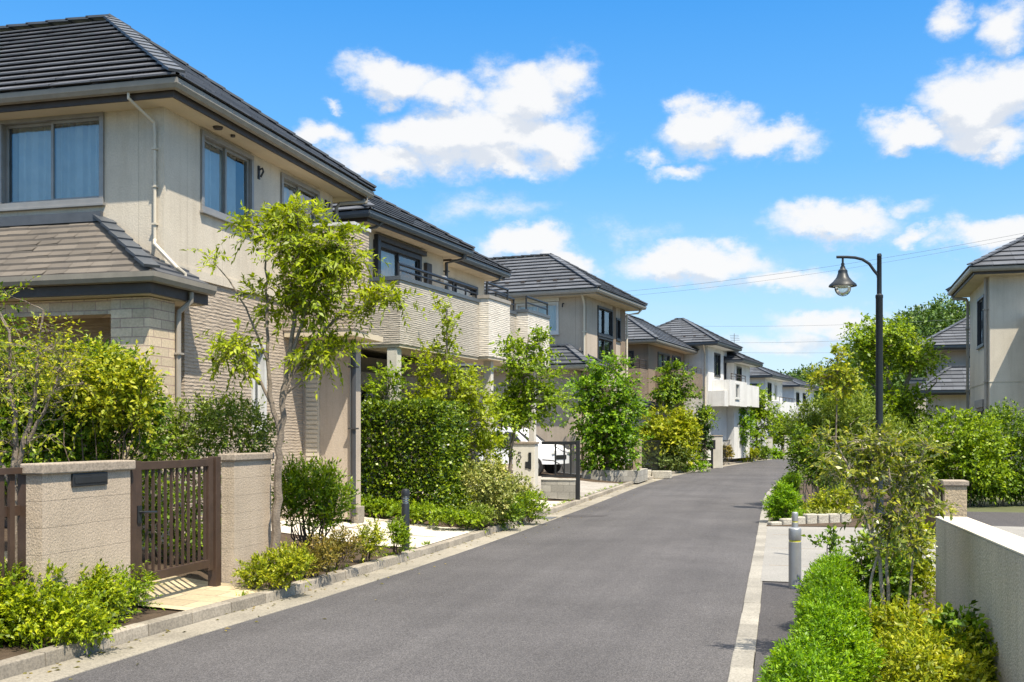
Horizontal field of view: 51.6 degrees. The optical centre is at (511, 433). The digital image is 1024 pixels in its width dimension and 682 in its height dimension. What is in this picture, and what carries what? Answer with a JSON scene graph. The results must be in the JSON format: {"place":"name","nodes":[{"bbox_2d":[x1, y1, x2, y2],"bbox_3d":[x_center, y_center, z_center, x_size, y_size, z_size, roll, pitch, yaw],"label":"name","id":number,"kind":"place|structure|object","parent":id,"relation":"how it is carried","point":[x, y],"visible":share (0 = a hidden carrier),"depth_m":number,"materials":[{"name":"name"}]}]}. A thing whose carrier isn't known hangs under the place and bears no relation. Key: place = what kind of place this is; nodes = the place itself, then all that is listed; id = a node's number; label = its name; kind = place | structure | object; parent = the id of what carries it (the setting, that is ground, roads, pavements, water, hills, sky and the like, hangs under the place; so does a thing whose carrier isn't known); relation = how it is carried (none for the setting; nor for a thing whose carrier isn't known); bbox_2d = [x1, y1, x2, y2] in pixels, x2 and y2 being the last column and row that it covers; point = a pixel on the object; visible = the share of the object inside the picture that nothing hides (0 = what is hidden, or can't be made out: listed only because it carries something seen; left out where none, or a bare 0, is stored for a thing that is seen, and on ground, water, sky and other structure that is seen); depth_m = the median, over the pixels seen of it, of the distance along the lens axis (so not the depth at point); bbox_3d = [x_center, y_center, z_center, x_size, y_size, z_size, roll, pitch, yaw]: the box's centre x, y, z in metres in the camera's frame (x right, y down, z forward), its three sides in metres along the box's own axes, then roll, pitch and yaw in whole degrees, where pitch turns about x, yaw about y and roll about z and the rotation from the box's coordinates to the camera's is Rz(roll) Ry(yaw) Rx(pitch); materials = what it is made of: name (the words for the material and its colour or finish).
{"place":"outdoors","nodes":[
{"label":"outdoors","id":0,"kind":"place"},
{"bbox_2d":[4,551,273,609],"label":"entry path","id":1,"kind":"structure","parent":0,"point":[181,593],"depth_m":10.52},
{"bbox_2d":[271,517,476,547],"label":"driveway","id":2,"kind":"structure","parent":0,"point":[423,532],"depth_m":16.66,"materials":[{"name":"concrete"}]},
{"bbox_2d":[0,449,783,659],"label":"planting bed","id":3,"kind":"object","parent":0,"point":[7,651],"visible":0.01,"depth_m":12.01,"materials":[{"name":"soil"}]},
{"bbox_2d":[0,467,26,617],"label":"garden fence","id":4,"kind":"object","parent":3,"relation":"on","point":[10,511],"visible":0.61,"depth_m":8.24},
{"bbox_2d":[0,276,100,586],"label":"slender tree","id":5,"kind":"object","parent":3,"relation":"on","point":[16,457],"visible":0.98,"depth_m":9.59,"materials":[{"name":"green plant"}]},
{"bbox_2d":[0,557,132,655],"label":"shrub","id":6,"kind":"object","parent":3,"relation":"on","point":[21,618],"visible":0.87,"depth_m":8.07,"materials":[{"name":"green plant"}]},
{"bbox_2d":[20,460,135,635],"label":"gate pillar","id":7,"kind":"structure","parent":3,"relation":"on","point":[77,514],"depth_m":8.71,"materials":[{"name":"stone"}]},
{"bbox_2d":[0,281,176,520],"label":"garden bush","id":8,"kind":"object","parent":3,"relation":"on","point":[76,452],"visible":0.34,"depth_m":11.23,"materials":[{"name":"green plant"}]},
{"bbox_2d":[21,330,174,461],"bbox_3d":[-4.260,0.227,10.892,1.533,2.560,0.922,0,0,14],"label":"garden bush","id":9,"kind":"object","parent":3,"relation":"on","point":[128,378],"visible":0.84,"depth_m":10.82,"materials":[{"name":"green plant"}]},
{"bbox_2d":[106,559,166,621],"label":"shrub","id":10,"kind":"object","parent":3,"relation":"on","point":[137,590],"visible":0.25,"depth_m":9.42,"materials":[{"name":"green plant"}]},
{"bbox_2d":[130,456,220,610],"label":"garden gate","id":11,"kind":"structure","parent":3,"relation":"on","point":[210,562],"depth_m":10.29,"materials":[{"name":"brown metal"}]},
{"bbox_2d":[133,434,227,563],"bbox_3d":[-3.770,0.805,12.165,1.724,1.605,1.002,0,0,-3],"label":"garden bush","id":12,"kind":"object","parent":3,"relation":"on","point":[178,457],"visible":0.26,"depth_m":12.09,"materials":[{"name":"green plant"}]},
{"bbox_2d":[0,13,382,549],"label":"house","id":13,"kind":"structure","parent":3,"relation":"on","point":[133,163],"depth_m":14.09,"materials":[{"name":"beige paint"}]},
{"bbox_2d":[0,112,105,211],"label":"window","id":14,"kind":"structure","parent":13,"relation":"in","point":[59,161],"depth_m":14.08,"materials":[{"name":"blue glass"}]},
{"bbox_2d":[200,129,253,232],"bbox_3d":[-4.137,-3.553,15.063,0.310,1.135,1.480,0,0,14],"label":"window","id":15,"kind":"structure","parent":13,"relation":"in","point":[217,167],"depth_m":15.07,"materials":[{"name":"blue glass"}]},
{"bbox_2d":[251,343,266,432],"bbox_3d":[-3.843,-0.668,15.948,0.160,1.345,0.460,0,0,14],"label":"window","id":16,"kind":"structure","parent":13,"relation":"in","point":[262,366],"depth_m":16.09,"materials":[{"name":"white glass"}]},
{"bbox_2d":[280,172,319,241],"bbox_3d":[-3.556,-3.542,17.315,0.310,1.115,1.430,0,0,14],"label":"window","id":17,"kind":"structure","parent":13,"relation":"in","point":[289,185],"depth_m":17.29,"materials":[{"name":"clear glass"}]},
{"bbox_2d":[120,385,287,554],"bbox_3d":[-3.648,0.437,12.529,1.963,2.037,1.356,0,0,14],"label":"garden bush","id":18,"kind":"object","parent":3,"relation":"on","point":[209,413],"visible":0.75,"depth_m":12.39,"materials":[{"name":"green plant"}]},
{"bbox_2d":[218,452,273,583],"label":"gate pillar","id":19,"kind":"structure","parent":3,"relation":"on","point":[246,506],"depth_m":11.40,"materials":[{"name":"stone"}]},
{"bbox_2d":[231,536,318,590],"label":"shrub","id":20,"kind":"object","parent":3,"relation":"on","point":[298,562],"visible":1,"depth_m":10.81,"materials":[{"name":"green plant"}]},
{"bbox_2d":[182,190,426,563],"bbox_3d":[-2.342,-0.533,11.883,2.683,4.414,1.306,0,0,-10],"label":"street tree","id":21,"kind":"object","parent":3,"relation":"on","point":[313,255],"visible":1,"depth_m":11.84,"materials":[{"name":"green plant"}]},
{"bbox_2d":[280,530,344,579],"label":"shrub","id":22,"kind":"object","parent":3,"relation":"on","point":[323,552],"visible":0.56,"depth_m":11.65,"materials":[{"name":"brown plant"}]},
{"bbox_2d":[271,452,360,547],"bbox_3d":[-2.526,0.858,13.242,1.283,1.296,1.098,0,0,-14],"label":"garden bush","id":23,"kind":"object","parent":3,"relation":"on","point":[299,486],"visible":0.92,"depth_m":13.09,"materials":[{"name":"green plant"}]},
{"bbox_2d":[21,482,624,651],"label":"kerb weeds","id":24,"kind":"object","parent":3,"relation":"on","point":[242,594],"visible":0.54,"depth_m":12.58,"materials":[{"name":"green plant"}]},
{"bbox_2d":[313,524,368,570],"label":"shrub","id":25,"kind":"object","parent":3,"relation":"on","point":[337,541],"visible":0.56,"depth_m":12.34,"materials":[{"name":"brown plant"}]},
{"bbox_2d":[351,518,395,562],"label":"shrub","id":26,"kind":"object","parent":3,"relation":"on","point":[373,537],"visible":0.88,"depth_m":13.13,"materials":[{"name":"plant"}]},
{"bbox_2d":[361,493,398,517],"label":"shrub","id":27,"kind":"object","parent":3,"relation":"on","point":[376,505],"visible":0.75,"depth_m":18.30,"materials":[{"name":"green plant"}]},
{"bbox_2d":[361,355,416,497],"bbox_3d":[-2.444,-0.028,20.645,1.033,2.956,1.043,0,0,-29],"label":"sapling","id":28,"kind":"object","parent":3,"relation":"on","point":[380,393],"visible":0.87,"depth_m":20.59,"materials":[{"name":"green plant"}]},
{"bbox_2d":[383,514,415,557],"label":"shrub","id":29,"kind":"object","parent":3,"relation":"on","point":[400,535],"visible":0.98,"depth_m":13.84,"materials":[{"name":"green plant"}]},
{"bbox_2d":[401,489,409,550],"bbox_3d":[-1.460,1.205,14.503,0.120,0.890,0.118,0,0,14],"label":"garden light","id":30,"kind":"object","parent":3,"relation":"on","point":[405,504],"visible":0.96,"depth_m":14.46,"materials":[{"name":"black metal"}]},
{"bbox_2d":[361,395,471,520],"bbox_3d":[-2.238,0.506,19.866,2.637,2.375,2.123,0,0,14],"label":"clipped hedge","id":31,"kind":"object","parent":3,"relation":"on","point":[450,420],"visible":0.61,"depth_m":18.96,"materials":[{"name":"green plant"}]},
{"bbox_2d":[386,497,446,525],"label":"shrub","id":32,"kind":"object","parent":3,"relation":"on","point":[418,511],"visible":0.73,"depth_m":17.81,"materials":[{"name":"green plant"}]},
{"bbox_2d":[333,194,549,499],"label":"house","id":33,"kind":"structure","parent":3,"relation":"on","point":[422,256],"depth_m":23.86,"materials":[{"name":"beige paint"}]},
{"bbox_2d":[381,242,421,281],"bbox_3d":[-2.517,-3.212,22.891,0.310,1.535,2.107,0,0,21],"label":"window","id":34,"kind":"structure","parent":33,"relation":"in","point":[388,251],"depth_m":22.87,"materials":[{"name":"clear glass"}]},
{"bbox_2d":[426,502,484,529],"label":"shrub","id":35,"kind":"object","parent":3,"relation":"on","point":[459,517],"visible":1,"depth_m":17.32,"materials":[{"name":"green plant"}]},
{"bbox_2d":[404,290,512,505],"bbox_3d":[-1.105,-0.587,21.140,2.286,4.612,1.553,0,0,-1],"label":"garden tree","id":36,"kind":"object","parent":3,"relation":"on","point":[474,405],"visible":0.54,"depth_m":21.10,"materials":[{"name":"green plant"}]},
{"bbox_2d":[457,501,499,532],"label":"shrub","id":37,"kind":"object","parent":3,"relation":"on","point":[480,507],"visible":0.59,"depth_m":17.56,"materials":[{"name":"green plant"}]},
{"bbox_2d":[455,457,517,528],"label":"variegated shrub","id":38,"kind":"object","parent":3,"relation":"on","point":[487,475],"visible":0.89,"depth_m":18.08,"materials":[{"name":"green plant"}]},
{"bbox_2d":[487,494,528,529],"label":"shrub","id":39,"kind":"object","parent":3,"relation":"on","point":[515,516],"visible":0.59,"depth_m":18.37,"materials":[{"name":"green plant"}]},
{"bbox_2d":[490,471,540,515],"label":"variegated shrub","id":40,"kind":"object","parent":3,"relation":"on","point":[517,485],"visible":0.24,"depth_m":20.16,"materials":[{"name":"green plant"}]},
{"bbox_2d":[479,427,569,474],"bbox_3d":[0.075,0.574,35.269,3.465,1.546,1.520,0,0,26],"label":"parked car","id":41,"kind":"object","parent":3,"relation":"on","point":[546,451],"visible":0.41,"depth_m":34.52,"materials":[{"name":"white paint"}]},
{"bbox_2d":[513,441,539,496],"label":"gate pillar","id":42,"kind":"structure","parent":3,"relation":"on","point":[527,453],"depth_m":25.22,"materials":[{"name":"concrete"}]},
{"bbox_2d":[473,324,583,476],"bbox_3d":[0.332,-0.432,22.617,2.445,3.771,1.708,0,0,4],"label":"garden tree","id":43,"kind":"object","parent":3,"relation":"on","point":[516,407],"visible":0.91,"depth_m":22.44,"materials":[{"name":"green plant"}]},
{"bbox_2d":[510,488,550,524],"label":"shrub","id":44,"kind":"object","parent":3,"relation":"on","point":[530,503],"visible":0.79,"depth_m":19.52,"materials":[{"name":"green plant"}]},
{"bbox_2d":[422,253,647,473],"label":"taupe house","id":45,"kind":"structure","parent":3,"relation":"on","point":[586,311],"depth_m":38.48,"materials":[{"name":"paint"}]},
{"bbox_2d":[516,302,558,334],"bbox_3d":[0.975,-4.179,38.896,1.717,1.201,0.360,0,0,23],"label":"window","id":46,"kind":"structure","parent":45,"relation":"in","point":[553,307],"depth_m":38.81,"materials":[{"name":"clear glass"}]},
{"bbox_2d":[597,305,613,339],"bbox_3d":[3.491,-4.167,39.960,0.186,1.131,1.810,0,0,23],"label":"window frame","id":47,"kind":"structure","parent":45,"relation":"in","point":[603,309],"depth_m":39.97,"materials":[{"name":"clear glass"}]},
{"bbox_2d":[541,478,575,499],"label":"stone wall","id":48,"kind":"structure","parent":3,"relation":"on","point":[560,488],"depth_m":25.61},
{"bbox_2d":[541,441,579,499],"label":"gate panel","id":49,"kind":"structure","parent":48,"relation":"on","point":[577,453],"depth_m":25.60,"materials":[{"name":"black metal"}]},
{"bbox_2d":[582,468,647,482],"bbox_3d":[3.562,1.445,36.377,1.900,0.410,2.500,0,0,14],"label":"stone planter","id":50,"kind":"object","parent":3,"relation":"on","point":[636,476],"visible":0.73,"depth_m":35.18,"materials":[{"name":"stone"}]},
{"bbox_2d":[552,350,653,477],"bbox_3d":[3.099,-0.669,35.593,3.133,4.286,2.861,0,0,35],"label":"broad tree","id":51,"kind":"object","parent":50,"relation":"in","point":[609,431],"visible":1,"depth_m":35.26,"materials":[{"name":"green plant"}]},
{"bbox_2d":[625,313,702,464],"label":"brown house","id":52,"kind":"structure","parent":3,"relation":"on","point":[651,346],"depth_m":49.43,"materials":[{"name":"paint"}]},
{"bbox_2d":[635,402,703,470],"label":"golden shrub","id":53,"kind":"object","parent":3,"relation":"on","point":[674,428],"visible":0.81,"depth_m":45.05,"materials":[{"name":"plant"}]},
{"bbox_2d":[643,443,696,472],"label":"garden bush","id":54,"kind":"object","parent":3,"relation":"on","point":[679,463],"visible":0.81,"depth_m":44.43,"materials":[{"name":"green plant"}]},
{"bbox_2d":[644,358,703,411],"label":"garden tree","id":55,"kind":"object","parent":3,"relation":"on","point":[674,392],"visible":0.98,"depth_m":46.30,"materials":[{"name":"green plant"}]},
{"bbox_2d":[690,402,714,464],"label":"garden bush","id":56,"kind":"object","parent":3,"relation":"on","point":[708,429],"visible":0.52,"depth_m":49.78,"materials":[{"name":"green plant"}]},
{"bbox_2d":[656,318,763,459],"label":"white house","id":57,"kind":"structure","parent":3,"relation":"on","point":[724,365],"depth_m":56.82,"materials":[{"name":"paint"}]},
{"bbox_2d":[734,405,758,460],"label":"garden tree","id":58,"kind":"object","parent":3,"relation":"on","point":[745,426],"visible":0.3,"depth_m":59.66,"materials":[{"name":"green plant"}]},
{"bbox_2d":[730,333,795,450],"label":"white house","id":59,"kind":"structure","parent":3,"relation":"on","point":[771,380],"depth_m":80.03,"materials":[{"name":"paint"}]},
{"bbox_2d":[750,382,785,458],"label":"garden tree","id":60,"kind":"object","parent":3,"relation":"on","point":[761,412],"visible":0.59,"depth_m":62.62,"materials":[{"name":"green plant"}]},
{"bbox_2d":[767,369,822,424],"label":"end white house","id":61,"kind":"structure","parent":3,"relation":"on","point":[795,388],"depth_m":93.58,"materials":[{"name":"paint"}]},
{"bbox_2d":[54,457,854,681],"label":"road","id":62,"kind":"structure","parent":0,"point":[646,582],"depth_m":9.89,"materials":[{"name":"asphalt"}]},
{"bbox_2d":[711,435,722,467],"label":"gate pillar","id":63,"kind":"structure","parent":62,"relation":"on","point":[718,457],"depth_m":51.66,"materials":[{"name":"concrete"}]},
{"bbox_2d":[764,412,792,451],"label":"sapling","id":64,"kind":"object","parent":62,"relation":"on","point":[779,434],"visible":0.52,"depth_m":70.67,"materials":[{"name":"green plant"}]},
{"bbox_2d":[0,0,1023,374],"label":"sky","id":65,"kind":"structure","parent":0,"point":[639,145],"materials":[{"name":"blue"}]},
{"bbox_2d":[477,473,619,499],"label":"driveway","id":66,"kind":"structure","parent":0,"point":[586,487],"depth_m":31.17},
{"bbox_2d":[742,451,1023,664],"bbox_3d":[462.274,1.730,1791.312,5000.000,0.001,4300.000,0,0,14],"label":"ground","id":67,"kind":"structure","parent":0,"point":[1006,507],"depth_m":24.62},
{"bbox_2d":[0,459,771,681],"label":"gutter","id":68,"kind":"object","parent":67,"relation":"on","point":[94,660],"visible":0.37,"depth_m":9.98,"materials":[{"name":"concrete"}]},
{"bbox_2d":[0,456,783,679],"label":"kerb","id":69,"kind":"structure","parent":67,"relation":"on","point":[34,660],"depth_m":9.95,"materials":[{"name":"concrete"}]},
{"bbox_2d":[727,483,777,681],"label":"edge strip","id":70,"kind":"object","parent":67,"relation":"on","point":[742,662],"visible":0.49,"depth_m":9.65,"materials":[{"name":"concrete"}]},
{"bbox_2d":[753,581,802,681],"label":"side strip","id":71,"kind":"object","parent":67,"relation":"on","point":[776,616],"visible":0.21,"depth_m":9.73,"materials":[{"name":"concrete"}]},
{"bbox_2d":[789,527,800,588],"bbox_3d":[3.100,1.387,11.591,0.136,0.705,0.136,0,0,14],"label":"bollard","id":72,"kind":"object","parent":71,"relation":"on","point":[794,553],"visible":0.94,"depth_m":11.53,"materials":[{"name":"metal"}]},
{"bbox_2d":[767,465,924,526],"bbox_3d":[11.921,1.681,38.097,2.934,0.001,40.401,0,0,17],"label":"shrub bed","id":73,"kind":"object","parent":67,"relation":"on","point":[854,519],"visible":0.2,"depth_m":24.26,"materials":[{"name":"soil"}]},
{"bbox_2d":[761,479,802,520],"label":"bush","id":74,"kind":"object","parent":73,"relation":"on","point":[783,499],"visible":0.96,"depth_m":19.86,"materials":[{"name":"green plant"}]},
{"bbox_2d":[782,421,846,507],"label":"bush","id":75,"kind":"object","parent":73,"relation":"on","point":[802,454],"visible":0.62,"depth_m":23.08,"materials":[{"name":"green plant"}]},
{"bbox_2d":[798,481,860,518],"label":"golden shrub","id":76,"kind":"object","parent":73,"relation":"on","point":[818,501],"visible":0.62,"depth_m":20.95,"materials":[{"name":"plant"}]},
{"bbox_2d":[801,342,870,502],"bbox_3d":[7.197,-0.139,23.552,1.451,3.778,1.129,0,0,0],"label":"sapling","id":77,"kind":"object","parent":73,"relation":"on","point":[840,373],"visible":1,"depth_m":23.51,"materials":[{"name":"green plant"}]},
{"bbox_2d":[779,386,905,504],"bbox_3d":[7.642,0.296,24.478,2.858,2.888,1.964,0,0,14],"label":"bush","id":78,"kind":"object","parent":73,"relation":"on","point":[852,418],"visible":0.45,"depth_m":24.28,"materials":[{"name":"green plant"}]},
{"bbox_2d":[829,253,884,513],"bbox_3d":[7.158,-1.020,22.063,1.145,5.440,0.570,0,0,-13],"label":"street lamp","id":79,"kind":"object","parent":73,"relation":"on","point":[842,280],"visible":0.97,"depth_m":21.94,"materials":[{"name":"metal"}]},
{"bbox_2d":[868,413,958,499],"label":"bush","id":80,"kind":"object","parent":73,"relation":"on","point":[909,430],"visible":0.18,"depth_m":25.73,"materials":[{"name":"green plant"}]},
{"bbox_2d":[761,526,935,585],"bbox_3d":[5.157,1.685,15.400,2.910,0.001,7.600,0,0,14],"label":"entry apron","id":81,"kind":"object","parent":67,"relation":"on","point":[776,552],"visible":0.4,"depth_m":15.33,"materials":[{"name":"concrete"}]},
{"bbox_2d":[925,478,939,534],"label":"sliding gate","id":82,"kind":"structure","parent":81,"relation":"on","point":[928,517],"depth_m":17.97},
{"bbox_2d":[777,293,969,419],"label":"woodland","id":83,"kind":"object","parent":67,"relation":"on","point":[928,325],"visible":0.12,"depth_m":154.29,"materials":[{"name":"green plant"}]},
{"bbox_2d":[853,587,935,681],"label":"shrub bed","id":84,"kind":"object","parent":67,"relation":"on","point":[924,594],"depth_m":10.60,"materials":[{"name":"plant"}]},
{"bbox_2d":[756,625,864,681],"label":"feathery shrub","id":85,"kind":"object","parent":84,"relation":"on","point":[789,662],"visible":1,"depth_m":5.36,"materials":[{"name":"green plant"}]},
{"bbox_2d":[800,523,851,557],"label":"shrub","id":86,"kind":"object","parent":84,"relation":"on","point":[833,537],"visible":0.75,"depth_m":11.19,"materials":[{"name":"green plant"}]},
{"bbox_2d":[802,545,860,584],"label":"feathery shrub","id":87,"kind":"object","parent":84,"relation":"on","point":[839,556],"visible":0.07,"depth_m":10.23,"materials":[{"name":"green plant"}]},
{"bbox_2d":[792,559,879,623],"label":"feathery shrub","id":88,"kind":"object","parent":84,"relation":"on","point":[822,574],"visible":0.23,"depth_m":8.98,"materials":[{"name":"green plant"}]},
{"bbox_2d":[785,597,887,681],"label":"feathery shrub","id":89,"kind":"object","parent":84,"relation":"on","point":[830,623],"visible":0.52,"depth_m":6.49,"materials":[{"name":"green plant"}]},
{"bbox_2d":[790,580,882,646],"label":"feathery shrub","id":90,"kind":"object","parent":84,"relation":"on","point":[840,594],"visible":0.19,"depth_m":7.70,"materials":[{"name":"green plant"}]},
{"bbox_2d":[798,411,961,628],"bbox_3d":[2.638,0.797,7.735,1.144,1.921,0.674,0,0,5],"label":"tree","id":91,"kind":"object","parent":84,"relation":"on","point":[881,455],"visible":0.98,"depth_m":7.65,"materials":[{"name":"green plant"}]},
{"bbox_2d":[835,524,928,627],"bbox_3d":[3.232,1.323,9.192,0.764,1.082,0.818,0,0,40],"label":"garden bush","id":92,"kind":"object","parent":84,"relation":"on","point":[861,567],"visible":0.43,"depth_m":9.08,"materials":[{"name":"green plant"}]},
{"bbox_2d":[875,510,935,611],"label":"golden shrub","id":93,"kind":"object","parent":84,"relation":"on","point":[923,571],"visible":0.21,"depth_m":9.48,"materials":[{"name":"green plant"}]},
{"bbox_2d":[857,594,1001,681],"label":"golden shrub","id":94,"kind":"object","parent":84,"relation":"on","point":[913,654],"visible":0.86,"depth_m":6.74,"materials":[{"name":"plant"}]},
{"bbox_2d":[922,600,996,681],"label":"shrub","id":95,"kind":"object","parent":84,"relation":"on","point":[951,620],"visible":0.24,"depth_m":6.95,"materials":[{"name":"green plant"}]},
{"bbox_2d":[835,312,954,483],"bbox_3d":[12.253,-1.077,33.977,3.663,5.695,2.824,0,0,14],"label":"spreading tree","id":96,"kind":"object","parent":67,"relation":"on","point":[903,405],"visible":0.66,"depth_m":33.74,"materials":[{"name":"green plant"}]},
{"bbox_2d":[914,405,1018,506],"bbox_3d":[10.691,0.558,25.024,2.545,2.468,2.017,0,0,14],"label":"bush","id":97,"kind":"object","parent":67,"relation":"on","point":[970,450],"visible":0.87,"depth_m":24.68,"materials":[{"name":"green plant"}]},
{"bbox_2d":[922,512,1023,526],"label":"parking yard","id":98,"kind":"structure","parent":67,"relation":"on","point":[1015,519],"depth_m":21.00,"materials":[{"name":"concrete"}]},
{"bbox_2d":[939,479,968,516],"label":"gate pillar","id":99,"kind":"structure","parent":98,"relation":"on","point":[956,490],"depth_m":17.00,"materials":[{"name":"stone"}]},
{"bbox_2d":[935,516,1023,681],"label":"garden wall","id":100,"kind":"structure","parent":67,"relation":"on","point":[981,563],"depth_m":7.03,"materials":[{"name":"concrete"}]},
{"bbox_2d":[957,466,1001,506],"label":"shrub","id":101,"kind":"object","parent":67,"relation":"on","point":[973,497],"visible":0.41,"depth_m":24.88,"materials":[{"name":"green plant"}]},
{"bbox_2d":[974,397,1023,504],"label":"tall hedge","id":102,"kind":"object","parent":67,"relation":"on","point":[1005,414],"visible":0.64,"depth_m":25.43,"materials":[{"name":"green plant"}]},
{"bbox_2d":[987,467,1023,505],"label":"shrub","id":103,"kind":"object","parent":67,"relation":"on","point":[1009,489],"visible":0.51,"depth_m":24.89,"materials":[{"name":"green plant"}]},
{"bbox_2d":[915,315,969,469],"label":"house","id":104,"kind":"structure","parent":0,"point":[950,392],"depth_m":48.49,"materials":[{"name":"tile"}]},
{"bbox_2d":[945,235,1023,488],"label":"house","id":105,"kind":"structure","parent":0,"point":[990,285],"depth_m":29.95,"materials":[{"name":"grey paint"}]},
{"bbox_2d":[976,294,983,349],"bbox_3d":[14.048,-3.308,31.625,0.160,1.525,1.460,0,0,16],"label":"window","id":106,"kind":"structure","parent":105,"relation":"in","point":[980,302],"depth_m":32.06,"materials":[{"name":"black glass"}]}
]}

